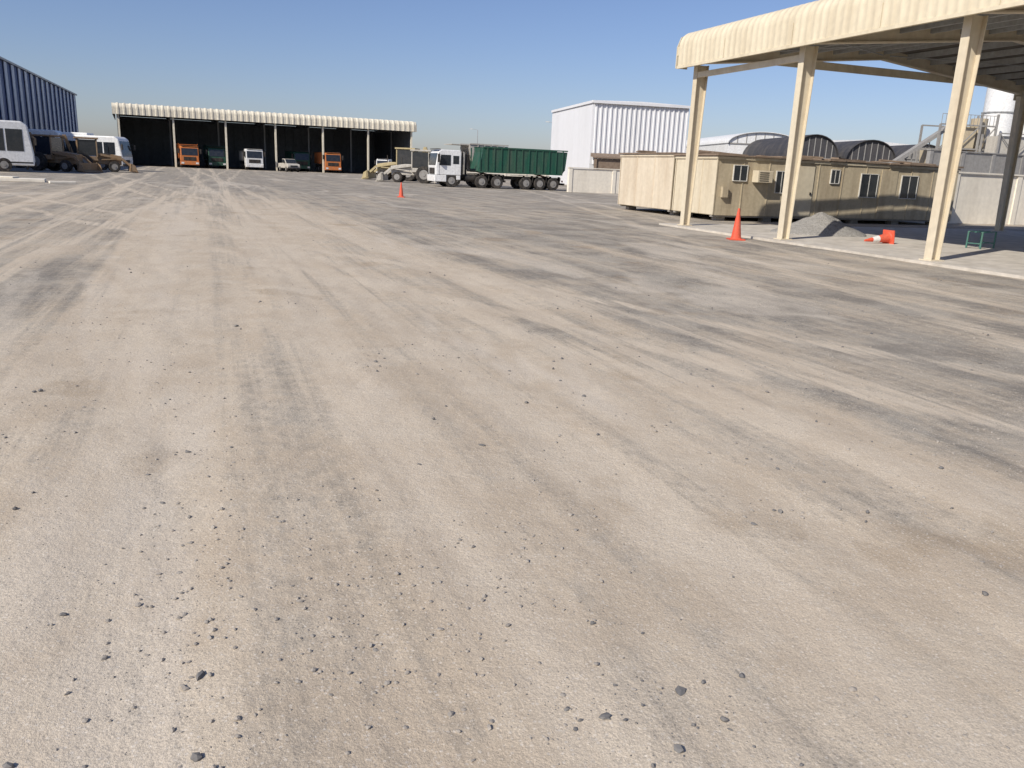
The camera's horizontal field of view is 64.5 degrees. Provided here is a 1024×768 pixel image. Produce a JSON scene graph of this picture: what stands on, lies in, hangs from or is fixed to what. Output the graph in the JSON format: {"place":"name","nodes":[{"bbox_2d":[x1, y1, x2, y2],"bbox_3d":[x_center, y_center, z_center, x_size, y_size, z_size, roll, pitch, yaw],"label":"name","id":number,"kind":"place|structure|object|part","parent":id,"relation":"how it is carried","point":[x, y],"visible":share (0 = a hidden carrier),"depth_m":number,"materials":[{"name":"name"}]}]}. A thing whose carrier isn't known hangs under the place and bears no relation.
{"place":"outdoors","nodes":[
{"label":"outdoors","id":0,"kind":"place"},
{"bbox_2d":[374,158,391,172],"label":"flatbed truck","id":1,"kind":"object","parent":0,"point":[378,161],"visible":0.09,"depth_m":122.29,"materials":[{"name":"white metal"}]},
{"bbox_2d":[0,0,986,153],"label":"sky","id":2,"kind":"structure","parent":0,"point":[498,69],"materials":[{"name":"blue"}]},
{"bbox_2d":[0,164,1023,767],"bbox_3d":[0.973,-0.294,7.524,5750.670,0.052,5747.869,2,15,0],"label":"ground","id":3,"kind":"structure","parent":0,"point":[922,650],"depth_m":4.28,"materials":[{"name":"grey concrete"}]},
{"bbox_2d":[0,120,36,171],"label":"coach bus","id":4,"kind":"object","parent":3,"relation":"on","point":[16,144],"visible":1,"depth_m":57.35,"materials":[{"name":"white metal"}]},
{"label":"windows","id":5,"kind":"part","parent":4,"relation":"part of","materials":[{"name":"black glass"}]},
{"bbox_2d":[0,176,76,183],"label":"concrete slab stack","id":6,"kind":"object","parent":3,"relation":"on","point":[11,178],"visible":1,"depth_m":40.92,"materials":[{"name":"grey concrete"}]},
{"bbox_2d":[0,56,78,131],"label":"blue striped warehouse","id":7,"kind":"structure","parent":3,"relation":"on","point":[30,99],"depth_m":115.12,"materials":[{"name":"metal"}]},
{"bbox_2d":[28,129,66,151],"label":"coach bus","id":8,"kind":"object","parent":3,"relation":"on","point":[45,132],"visible":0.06,"depth_m":74.08,"materials":[{"name":"white metal"}]},
{"bbox_2d":[26,132,102,172],"bbox_3d":[-36.385,-18.520,64.774,6.343,2.940,2.450,4,15,8],"label":"backhoe loader","id":9,"kind":"object","parent":3,"relation":"on","point":[56,157],"visible":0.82,"depth_m":64.18,"materials":[{"name":"brown metal"}]},
{"bbox_2d":[62,132,135,169],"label":"coach bus","id":10,"kind":"object","parent":3,"relation":"on","point":[119,146],"visible":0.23,"depth_m":76.03,"materials":[{"name":"white metal"}]},
{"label":"windows","id":11,"kind":"part","parent":10,"relation":"part of","materials":[{"name":"black glass"}]},
{"bbox_2d":[62,134,138,172],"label":"backhoe loader","id":12,"kind":"object","parent":3,"relation":"on","point":[87,149],"visible":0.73,"depth_m":68.66,"materials":[{"name":"brown metal"}]},
{"bbox_2d":[176,143,200,167],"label":"dump truck","id":13,"kind":"object","parent":3,"relation":"on","point":[187,154],"visible":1,"depth_m":113.55,"materials":[{"name":"orange paint"}]},
{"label":"windows","id":14,"kind":"part","parent":13,"relation":"part of","materials":[{"name":"black glass"}]},
{"bbox_2d":[203,145,225,168],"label":"dump truck","id":15,"kind":"object","parent":3,"relation":"on","point":[214,155],"visible":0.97,"depth_m":117.80,"materials":[{"name":"green paint"}]},
{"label":"windows","id":16,"kind":"part","parent":15,"relation":"part of","materials":[{"name":"black glass"}]},
{"bbox_2d":[239,148,265,169],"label":"dump truck","id":17,"kind":"object","parent":3,"relation":"on","point":[250,157],"visible":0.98,"depth_m":117.64,"materials":[{"name":"white metal"}]},
{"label":"windows","id":18,"kind":"part","parent":17,"relation":"part of","materials":[{"name":"black glass"}]},
{"bbox_2d":[111,102,416,172],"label":"vehicle shed","id":19,"kind":"structure","parent":3,"relation":"on","point":[154,138],"depth_m":133.23,"materials":[{"name":"metal"}]},
{"bbox_2d":[278,159,300,171],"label":"pickup truck","id":20,"kind":"object","parent":3,"relation":"on","point":[290,164],"visible":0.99,"depth_m":116.54,"materials":[{"name":"white metal"}]},
{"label":"windows and grille","id":21,"kind":"part","parent":20,"relation":"part of","materials":[{"name":"black glass"}]},
{"bbox_2d":[284,151,311,171],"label":"dump truck","id":22,"kind":"object","parent":3,"relation":"on","point":[302,158],"visible":0.64,"depth_m":124.67,"materials":[{"name":"green paint"}]},
{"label":"windows","id":23,"kind":"part","parent":22,"relation":"part of","materials":[{"name":"black glass"}]},
{"bbox_2d":[314,152,342,172],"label":"dump truck","id":24,"kind":"object","parent":3,"relation":"on","point":[332,162],"visible":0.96,"depth_m":122.85,"materials":[{"name":"orange paint"}]},
{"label":"windows","id":25,"kind":"part","parent":24,"relation":"part of","materials":[{"name":"black glass"}]},
{"bbox_2d":[361,147,427,180],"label":"backhoe loader","id":26,"kind":"object","parent":3,"relation":"on","point":[404,154],"visible":0.48,"depth_m":84.34,"materials":[{"name":"yellow paint"}]},
{"bbox_2d":[397,182,404,197],"bbox_3d":[-5.660,-9.918,41.403,0.375,0.750,0.375,2,15,0],"label":"traffic cone","id":27,"kind":"object","parent":3,"relation":"on","point":[401,192],"visible":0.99,"depth_m":41.36,"materials":[{"name":"orange plastic"}]},
{"bbox_2d":[375,149,440,183],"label":"backhoe loader","id":28,"kind":"object","parent":3,"relation":"on","point":[419,161],"visible":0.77,"depth_m":76.55,"materials":[{"name":"beige metal"}]},
{"bbox_2d":[444,143,508,185],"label":"dump truck","id":29,"kind":"object","parent":3,"relation":"on","point":[466,148],"visible":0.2,"depth_m":72.02,"materials":[{"name":"beige metal"}]},
{"bbox_2d":[427,146,567,190],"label":"dump truck","id":30,"kind":"object","parent":3,"relation":"on","point":[445,167],"visible":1,"depth_m":68.00,"materials":[{"name":"green metal"}]},
{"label":"windows","id":31,"kind":"part","parent":30,"relation":"part of","materials":[{"name":"black glass"}]},
{"bbox_2d":[466,170,548,177],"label":"panels","id":32,"kind":"object","parent":3,"relation":"on","point":[529,175],"depth_m":149.70,"materials":[{"name":"metal"}]},
{"bbox_2d":[572,168,619,193],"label":"panels","id":33,"kind":"object","parent":3,"relation":"on","point":[591,181],"visible":0.21,"depth_m":67.62,"materials":[{"name":"grey concrete"}]},
{"bbox_2d":[567,168,615,193],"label":"pilasters","id":34,"kind":"object","parent":33,"relation":"attached to","point":[569,180],"visible":0.12,"depth_m":67.03,"materials":[{"name":"grey concrete"}]},
{"bbox_2d":[567,167,619,169],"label":"coping","id":35,"kind":"object","parent":34,"relation":"on","point":[593,168],"visible":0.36,"depth_m":67.24,"materials":[{"name":"grey concrete"}]},
{"bbox_2d":[549,100,689,184],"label":"white warehouse","id":36,"kind":"structure","parent":3,"relation":"on","point":[596,134],"depth_m":96.72,"materials":[{"name":"white metal"}]},
{"bbox_2d":[726,208,744,240],"bbox_3d":[6.107,-4.329,21.958,0.420,0.840,0.420,2,15,0],"label":"traffic cone","id":37,"kind":"object","parent":3,"relation":"on","point":[736,233],"visible":1,"depth_m":21.91,"materials":[{"name":"orange plastic"}]},
{"bbox_2d":[685,132,788,153],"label":"vaulted store","id":38,"kind":"structure","parent":3,"relation":"on","point":[737,143],"depth_m":100.34,"materials":[{"name":"white paint"}]},
{"bbox_2d":[618,150,868,214],"bbox_3d":[11.625,-9.309,38.043,12.450,2.790,5.000,-3,16,-20],"label":"portable cabin","id":39,"kind":"object","parent":3,"relation":"on","point":[646,178],"visible":0.27,"depth_m":35.71,"materials":[{"name":"metal"}]},
{"bbox_2d":[743,134,838,158],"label":"vaulted store","id":40,"kind":"structure","parent":3,"relation":"on","point":[823,146],"depth_m":86.49,"materials":[{"name":"metal"}]},
{"bbox_2d":[672,151,963,224],"bbox_3d":[13.132,-8.222,34.342,12.623,2.703,3.482,-3,16,-20],"label":"portable cabin","id":41,"kind":"object","parent":3,"relation":"on","point":[727,185],"visible":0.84,"depth_m":32.77,"materials":[{"name":"metal"}]},
{"bbox_2d":[793,166,815,215],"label":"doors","id":42,"kind":"structure","parent":41,"relation":"in","point":[802,204],"depth_m":32.43,"materials":[{"name":"beige metal"}]},
{"bbox_2d":[720,170,898,217],"bbox_3d":[12.074,-7.712,32.527,8.600,1.940,0.130,-3,16,-20],"label":"door and meter box","id":43,"kind":"structure","parent":41,"relation":"in","point":[888,184],"depth_m":33.87,"materials":[{"name":"beige metal"}]},
{"bbox_2d":[732,165,918,198],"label":"window frames","id":44,"kind":"structure","parent":41,"relation":"in","point":[734,165],"depth_m":33.20,"materials":[{"name":"white metal"}]},
{"bbox_2d":[734,165,917,198],"bbox_3d":[12.819,-8.126,32.761,9.200,1.000,0.028,-3,16,-20],"label":"window glass","id":45,"kind":"structure","parent":41,"relation":"in","point":[865,177],"depth_m":33.42,"materials":[{"name":"black glass"}]},
{"bbox_2d":[659,223,1023,278],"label":"concrete slab","id":46,"kind":"structure","parent":3,"relation":"on","point":[1004,256],"depth_m":21.81,"materials":[{"name":"grey concrete"}]},
{"bbox_2d":[771,212,866,236],"bbox_3d":[9.616,-5.008,25.295,3.174,0.710,2.494,2,15,0],"label":"gravel pile","id":47,"kind":"object","parent":46,"relation":"on","point":[821,224],"visible":0.9,"depth_m":24.66,"materials":[{"name":"grey gravel"}]},
{"bbox_2d":[675,0,1023,260],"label":"open canopy shelter","id":48,"kind":"object","parent":46,"relation":"on","point":[964,47],"visible":0.98,"depth_m":21.75,"materials":[{"name":"beige metal"}]},
{"bbox_2d":[864,230,894,243],"bbox_3d":[9.941,-3.949,22.079,0.820,0.410,0.410,-9,18,-18],"label":"traffic cone","id":49,"kind":"object","parent":46,"relation":"on","point":[887,236],"visible":0.83,"depth_m":22.04,"materials":[{"name":"orange plastic"}]},
{"bbox_2d":[965,230,996,248],"bbox_3d":[12.674,-3.898,21.896,0.840,0.450,0.400,-9,19,-37],"label":"metal bench","id":50,"kind":"object","parent":46,"relation":"on","point":[982,232],"visible":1,"depth_m":21.78,"materials":[{"name":"teal metal"}]},
{"bbox_2d":[834,140,895,162],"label":"vaulted store","id":51,"kind":"structure","parent":3,"relation":"on","point":[870,150],"depth_m":86.18,"materials":[{"name":"metal"}]},
{"bbox_2d":[832,140,908,145],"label":"distant white shed","id":52,"kind":"structure","parent":3,"relation":"on","point":[891,144],"depth_m":113.14,"materials":[{"name":"paint"}]},
{"bbox_2d":[891,144,935,162],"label":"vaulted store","id":53,"kind":"structure","parent":3,"relation":"on","point":[899,150],"depth_m":95.96,"materials":[{"name":"metal"}]},
{"bbox_2d":[889,113,999,162],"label":"batching plant","id":54,"kind":"object","parent":3,"relation":"on","point":[976,129],"visible":0.44,"depth_m":82.67,"materials":[{"name":"painted steel"},{"name":"galvanised steel"}]},
{"bbox_2d":[932,151,1023,175],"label":"panels","id":55,"kind":"object","parent":3,"relation":"on","point":[977,162],"visible":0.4,"depth_m":59.26,"materials":[{"name":"concrete"}]},
{"bbox_2d":[925,150,1023,174],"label":"pilasters","id":56,"kind":"object","parent":55,"relation":"attached to","point":[929,157],"visible":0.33,"depth_m":58.59,"materials":[{"name":"concrete"}]},
{"bbox_2d":[927,149,1023,155],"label":"coping","id":57,"kind":"object","parent":56,"relation":"on","point":[975,152],"visible":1,"depth_m":58.82,"materials":[{"name":"concrete"}]},
{"bbox_2d":[952,174,1023,224],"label":"panels","id":58,"kind":"object","parent":3,"relation":"on","point":[977,199],"depth_m":38.46,"materials":[{"name":"white metal"}]},
{"bbox_2d":[947,173,1022,224],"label":"pilasters","id":59,"kind":"object","parent":58,"relation":"attached to","point":[1015,200],"visible":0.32,"depth_m":39.00,"materials":[{"name":"grey concrete"}]},
{"bbox_2d":[959,172,1023,176],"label":"coping","id":60,"kind":"object","parent":59,"relation":"on","point":[986,173],"depth_m":38.05,"materials":[{"name":"grey concrete"}]},
{"bbox_2d":[981,88,1023,151],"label":"cement silo plant","id":61,"kind":"object","parent":3,"relation":"on","point":[1002,103],"visible":0.12,"depth_m":83.83,"materials":[{"name":"white paint"}]},
{"bbox_2d":[0,209,1023,767],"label":"gravel","id":62,"kind":"structure","parent":0,"point":[386,683],"depth_m":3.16,"materials":[{"name":"grey stone"}]},
{"bbox_2d":[978,133,1023,154],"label":"storage silo","id":63,"kind":"object","parent":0,"point":[998,143],"visible":0.21,"depth_m":80.75,"materials":[{"name":"metal"}]}
]}

